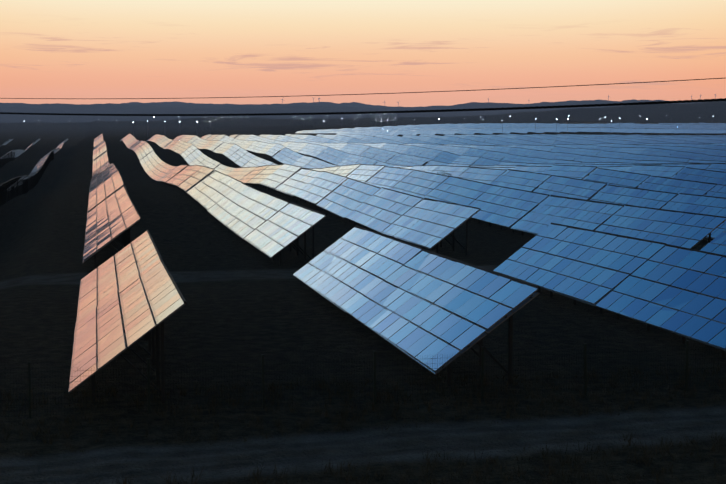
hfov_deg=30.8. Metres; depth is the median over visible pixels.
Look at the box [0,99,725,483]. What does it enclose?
ground
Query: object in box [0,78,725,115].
power cables
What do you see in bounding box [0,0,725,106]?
sky
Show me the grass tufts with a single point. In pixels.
(468, 400)
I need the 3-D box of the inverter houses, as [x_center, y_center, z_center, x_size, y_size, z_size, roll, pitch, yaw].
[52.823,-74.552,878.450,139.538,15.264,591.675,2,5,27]
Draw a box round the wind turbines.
[282,94,715,103]
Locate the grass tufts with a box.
[0,360,725,483]
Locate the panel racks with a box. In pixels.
[0,143,725,404]
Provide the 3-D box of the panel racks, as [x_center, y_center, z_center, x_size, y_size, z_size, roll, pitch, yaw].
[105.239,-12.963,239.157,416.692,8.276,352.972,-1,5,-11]
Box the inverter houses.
[256,122,657,138]
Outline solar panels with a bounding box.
[0,123,725,391]
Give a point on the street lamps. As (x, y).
(438, 124)
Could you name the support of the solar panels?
on the panel racks
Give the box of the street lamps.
[24,114,712,133]

